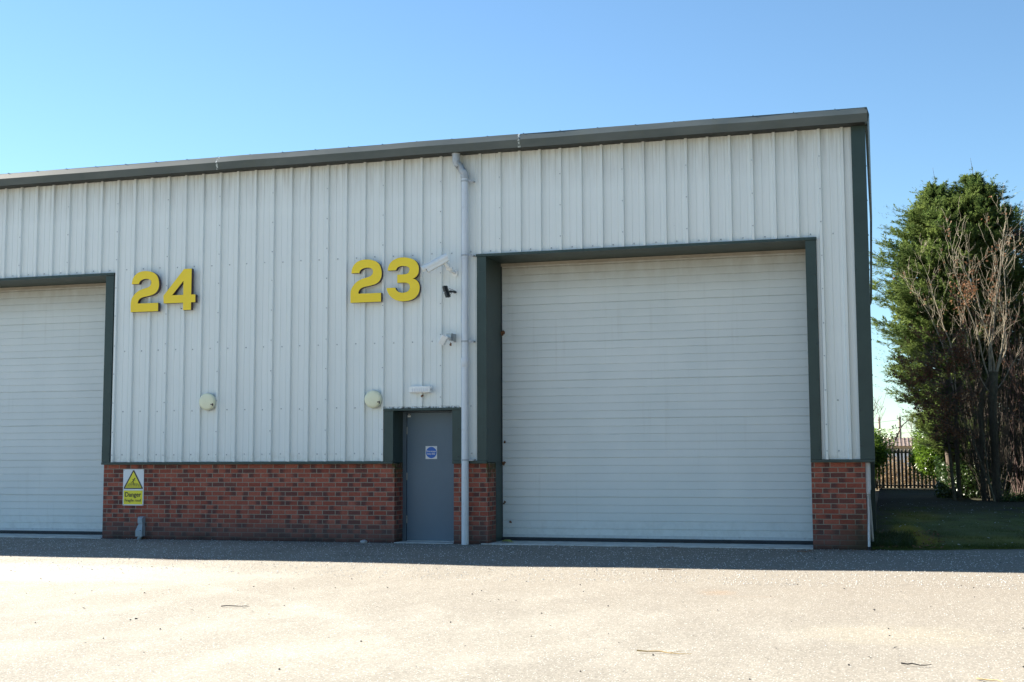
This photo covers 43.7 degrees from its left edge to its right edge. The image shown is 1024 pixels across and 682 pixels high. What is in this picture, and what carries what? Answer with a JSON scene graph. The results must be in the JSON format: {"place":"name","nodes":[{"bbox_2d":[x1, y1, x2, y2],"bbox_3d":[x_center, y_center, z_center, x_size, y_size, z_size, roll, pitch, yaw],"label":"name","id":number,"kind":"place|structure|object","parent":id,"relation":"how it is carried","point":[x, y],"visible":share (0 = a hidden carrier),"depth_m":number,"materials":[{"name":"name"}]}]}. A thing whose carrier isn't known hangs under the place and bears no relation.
{"place":"outdoors","nodes":[
{"label":"outdoors","id":0,"kind":"place"},
{"bbox_2d":[0,537,1023,681],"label":"asphalt yard","id":1,"kind":"structure","parent":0,"point":[721,644],"depth_m":11.73,"materials":[{"name":"grey asphalt"}]},
{"bbox_2d":[0,107,876,549],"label":"warehouse","id":2,"kind":"structure","parent":1,"relation":"on","point":[678,353],"depth_m":20.81,"materials":[{"name":"white metal"}]},
{"bbox_2d":[0,283,105,534],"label":"loading door","id":3,"kind":"structure","parent":2,"relation":"in","point":[52,338],"depth_m":23.46,"materials":[{"name":"metal"}]},
{"bbox_2d":[123,469,143,505],"bbox_3d":[-6.505,2.513,21.959,0.403,0.619,0.014,-2,-5,16],"label":"warning sign","id":4,"kind":"object","parent":2,"relation":"attached to","point":[133,486],"visible":1,"depth_m":21.95,"materials":[{"name":"yellow plastic"}]},
{"bbox_2d":[135,516,144,539],"bbox_3d":[-6.340,3.207,21.796,0.122,0.422,0.120,-2,-5,16],"label":"cable cover","id":5,"kind":"object","parent":2,"relation":"attached to","point":[140,531],"visible":0.96,"depth_m":21.77,"materials":[{"name":"grey plastic"}]},
{"bbox_2d":[131,271,160,312],"bbox_3d":[-6.318,-0.852,22.131,0.548,0.708,0.137,-2,-5,16],"label":"number digit","id":6,"kind":"object","parent":2,"relation":"attached to","point":[152,289],"visible":1,"depth_m":22.06,"materials":[{"name":"yellow plastic"}]},
{"bbox_2d":[163,269,197,310],"bbox_3d":[-5.674,-0.873,21.945,0.616,0.710,0.137,-2,-5,16],"label":"number digit","id":7,"kind":"object","parent":2,"relation":"attached to","point":[188,298],"visible":1,"depth_m":21.86,"materials":[{"name":"yellow plastic"}]},
{"bbox_2d":[199,393,216,409],"bbox_3d":[-5.143,1.025,21.593,0.294,0.294,0.116,-2,-5,16],"label":"alarm box","id":8,"kind":"object","parent":2,"relation":"attached to","point":[207,401],"visible":1,"depth_m":21.54,"materials":[{"name":"plastic"}]},
{"bbox_2d":[350,259,382,302],"bbox_3d":[-2.372,-0.980,20.994,0.548,0.708,0.137,-2,-5,16],"label":"number digit","id":9,"kind":"object","parent":2,"relation":"attached to","point":[373,279],"visible":1,"depth_m":20.93,"materials":[{"name":"yellow plastic"}]},
{"bbox_2d":[365,390,382,407],"bbox_3d":[-2.252,0.946,20.759,0.294,0.294,0.116,-2,-5,16],"label":"alarm box","id":10,"kind":"object","parent":2,"relation":"attached to","point":[373,398],"visible":1,"depth_m":20.71,"materials":[{"name":"plastic"}]},
{"bbox_2d":[387,257,420,301],"bbox_3d":[-1.750,-0.996,20.815,0.573,0.721,0.137,-2,-5,16],"label":"number digit","id":11,"kind":"object","parent":2,"relation":"attached to","point":[413,292],"visible":1,"depth_m":20.73,"materials":[{"name":"yellow plastic"}]},
{"bbox_2d":[409,386,431,392],"bbox_3d":[-1.470,0.780,20.557,0.377,0.114,0.092,-2,-5,16],"label":"bulkhead lamp","id":12,"kind":"object","parent":2,"relation":"attached to","point":[420,389],"visible":1,"depth_m":20.52,"materials":[{"name":"white plastic"}]},
{"bbox_2d":[402,411,453,541],"bbox_3d":[-1.300,2.217,20.906,1.010,2.132,0.091,-2,-5,16],"label":"fire exit door","id":13,"kind":"structure","parent":2,"relation":"in","point":[428,484],"depth_m":20.91,"materials":[{"name":"grey paint"}]},
{"bbox_2d":[426,446,436,458],"bbox_3d":[-1.321,1.825,20.923,0.199,0.209,0.006,-2,-5,16],"label":"fire notice","id":14,"kind":"object","parent":2,"relation":"attached to","point":[431,452],"visible":1,"depth_m":20.92,"materials":[{"name":"blue plastic"}]},
{"bbox_2d":[421,253,457,276],"bbox_3d":[-1.148,-1.226,20.450,0.632,0.352,0.247,2,-6,-19],"label":"security camera","id":15,"kind":"object","parent":2,"relation":"attached to","point":[432,265],"visible":1,"depth_m":20.37,"materials":[{"name":"white paint"}]},
{"bbox_2d":[438,333,455,344],"bbox_3d":[-1.016,-0.024,20.386,0.379,0.204,0.187,3,-6,-32],"label":"floodlight","id":16,"kind":"object","parent":2,"relation":"attached to","point":[443,339],"visible":1,"depth_m":20.32,"materials":[{"name":"white plastic"}]},
{"bbox_2d":[442,286,456,297],"bbox_3d":[-0.981,-0.781,20.486,0.105,0.200,0.311,-4,-7,37],"label":"infrared lamp","id":17,"kind":"object","parent":2,"relation":"attached to","point":[446,291],"visible":1,"depth_m":20.39,"materials":[{"name":"black plastic"}]},
{"bbox_2d":[452,153,475,544],"bbox_3d":[-0.770,0.083,20.377,0.381,6.260,0.146,0,-5,-2],"label":"downpipe","id":18,"kind":"object","parent":2,"relation":"attached to","point":[465,255],"visible":1,"depth_m":20.32,"materials":[{"name":"grey plastic"}]},
{"bbox_2d":[501,249,812,544],"bbox_3d":[2.230,0.911,20.401,5.030,4.570,0.080,-2,-5,16],"label":"loading door","id":19,"kind":"structure","parent":2,"relation":"in","point":[653,399],"depth_m":20.36,"materials":[{"name":"metal"}]},
{"bbox_2d":[865,462,873,546],"bbox_3d":[5.239,2.392,18.758,0.082,1.218,0.468,-2,-6,19],"label":"downpipe","id":20,"kind":"object","parent":2,"relation":"attached to","point":[868,493],"visible":0.97,"depth_m":18.66,"materials":[{"name":"grey metal"}]},
{"bbox_2d":[0,537,1023,679],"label":"loose grit","id":21,"kind":"object","parent":1,"relation":"on","point":[505,569],"visible":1,"depth_m":16.78,"materials":[{"name":"grey gravel"}]},
{"bbox_2d":[10,541,1023,679],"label":"ground crumbs","id":22,"kind":"object","parent":1,"relation":"on","point":[498,599],"visible":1,"depth_m":13.40,"materials":[{"name":"grey gravel"}]},
{"bbox_2d":[637,650,686,653],"bbox_3d":[1.132,2.289,9.417,0.428,0.015,0.089,-3,-6,27],"label":"twig","id":23,"kind":"object","parent":1,"relation":"on","point":[661,651],"visible":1,"depth_m":9.44,"materials":[{"name":"wood"}]},
{"bbox_2d":[901,662,930,665],"bbox_3d":[2.760,2.207,8.730,0.201,0.015,0.056,-2,-5,16],"label":"twig","id":24,"kind":"object","parent":1,"relation":"on","point":[914,664],"visible":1,"depth_m":8.74,"materials":[{"name":"wood"}]},
{"bbox_2d":[976,678,1002,681],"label":"twig","id":25,"kind":"object","parent":1,"relation":"on","point":[988,679],"visible":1,"depth_m":8.13,"materials":[{"name":"wood"}]},
{"bbox_2d":[0,0,1023,437],"label":"sky","id":26,"kind":"structure","parent":0,"point":[84,83],"materials":[{"name":"blue"}]},
{"bbox_2d":[118,530,945,553],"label":"leaf litter","id":27,"kind":"object","parent":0,"point":[917,533],"visible":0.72,"depth_m":20.26,"materials":[{"name":"brown plant"}]},
{"bbox_2d":[870,478,935,543],"bbox_3d":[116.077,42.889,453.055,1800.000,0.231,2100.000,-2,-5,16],"label":"ground","id":28,"kind":"structure","parent":0,"point":[876,492],"depth_m":51.67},
{"bbox_2d":[873,387,920,450],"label":"distant tree","id":29,"kind":"object","parent":28,"relation":"on","point":[875,407],"visible":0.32,"depth_m":94.38,"materials":[{"name":"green plant"}]},
{"bbox_2d":[897,415,901,437],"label":"utility pole","id":30,"kind":"object","parent":28,"relation":"on","point":[899,420],"visible":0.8,"depth_m":161.73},
{"bbox_2d":[888,453,920,482],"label":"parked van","id":31,"kind":"object","parent":28,"relation":"on","point":[903,462],"visible":0.02,"depth_m":62.31,"materials":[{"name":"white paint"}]},
{"bbox_2d":[898,411,921,437],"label":"distant tree","id":32,"kind":"object","parent":28,"relation":"on","point":[910,423],"visible":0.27,"depth_m":122.48,"materials":[{"name":"green plant"}]},
{"bbox_2d":[877,454,1002,488],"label":"bramble bank","id":33,"kind":"structure","parent":28,"relation":"on","point":[904,473],"depth_m":56.61,"materials":[{"name":"plant"}]},
{"bbox_2d":[876,461,935,488],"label":"bramble canes","id":34,"kind":"object","parent":33,"relation":"attached to","point":[904,476],"visible":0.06,"depth_m":55.72,"materials":[{"name":"plant"}]},
{"bbox_2d":[910,274,1023,494],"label":"hazel thicket","id":35,"kind":"object","parent":28,"relation":"on","point":[1019,419],"visible":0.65,"depth_m":39.11,"materials":[{"name":"brown plant"}]},
{"bbox_2d":[933,429,1023,497],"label":"undergrowth","id":36,"kind":"object","parent":28,"relation":"on","point":[942,490],"visible":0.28,"depth_m":40.96,"materials":[{"name":"green plant"}]},
{"bbox_2d":[883,437,960,451],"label":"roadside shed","id":37,"kind":"structure","parent":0,"point":[902,444],"depth_m":104.65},
{"bbox_2d":[871,487,1023,550],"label":"lawn","id":38,"kind":"structure","parent":0,"point":[900,498],"depth_m":27.43,"materials":[{"name":"green plant"}]},
{"bbox_2d":[874,428,898,489],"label":"laurel shrub","id":39,"kind":"object","parent":38,"relation":"on","point":[881,450],"visible":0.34,"depth_m":52.71,"materials":[{"name":"green plant"}]},
{"bbox_2d":[870,529,917,547],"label":"weeds","id":40,"kind":"object","parent":38,"relation":"on","point":[904,539],"visible":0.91,"depth_m":19.26,"materials":[{"name":"green plant"}]},
{"bbox_2d":[875,448,945,488],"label":"palisade fence","id":41,"kind":"object","parent":38,"relation":"on","point":[906,485],"visible":0.09,"depth_m":53.73,"materials":[{"name":"metal"}]},
{"bbox_2d":[906,429,963,484],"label":"laurel shrub","id":42,"kind":"object","parent":38,"relation":"on","point":[916,462],"visible":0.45,"depth_m":51.20,"materials":[{"name":"green plant"}]},
{"bbox_2d":[882,320,1006,500],"bbox_3d":[12.771,2.078,38.196,3.638,5.562,2.382,-3,-6,30],"label":"beech sapling","id":43,"kind":"object","parent":38,"relation":"on","point":[926,402],"visible":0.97,"depth_m":38.28,"materials":[{"name":"green plant"}]},
{"bbox_2d":[869,158,1023,496],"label":"conifer tree","id":44,"kind":"object","parent":38,"relation":"on","point":[933,208],"visible":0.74,"depth_m":41.02,"materials":[{"name":"green plant"}]},
{"bbox_2d":[890,193,1023,500],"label":"bare beech tree","id":45,"kind":"object","parent":38,"relation":"on","point":[990,378],"visible":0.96,"depth_m":38.59,"materials":[{"name":"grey plant"}]},
{"bbox_2d":[950,370,995,501],"bbox_3d":[13.507,2.679,37.762,0.330,4.246,1.369,5,-7,-44],"label":"leaning sapling","id":46,"kind":"object","parent":38,"relation":"on","point":[990,486],"visible":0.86,"depth_m":37.46,"materials":[{"name":"brown plant"}]},
{"bbox_2d":[923,308,1023,501],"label":"sapling thicket","id":47,"kind":"object","parent":38,"relation":"on","point":[993,478],"visible":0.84,"depth_m":37.94,"materials":[{"name":"brown plant"}]},
{"bbox_2d":[987,344,1023,494],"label":"cane thicket","id":48,"kind":"object","parent":38,"relation":"on","point":[1015,442],"visible":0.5,"depth_m":39.16,"materials":[{"name":"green plant"}]},
{"bbox_2d":[1000,488,1023,501],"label":"ground cover","id":49,"kind":"object","parent":38,"relation":"on","point":[1017,498],"visible":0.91,"depth_m":37.55,"materials":[{"name":"green plant"}]},
{"bbox_2d":[1005,218,1023,319],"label":"birch tree","id":50,"kind":"object","parent":38,"relation":"on","point":[1017,234],"visible":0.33,"depth_m":41.09,"materials":[{"name":"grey plant"}]},
{"bbox_2d":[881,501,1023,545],"bbox_3d":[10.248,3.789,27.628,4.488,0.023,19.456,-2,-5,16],"label":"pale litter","id":51,"kind":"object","parent":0,"point":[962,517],"visible":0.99,"depth_m":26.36,"materials":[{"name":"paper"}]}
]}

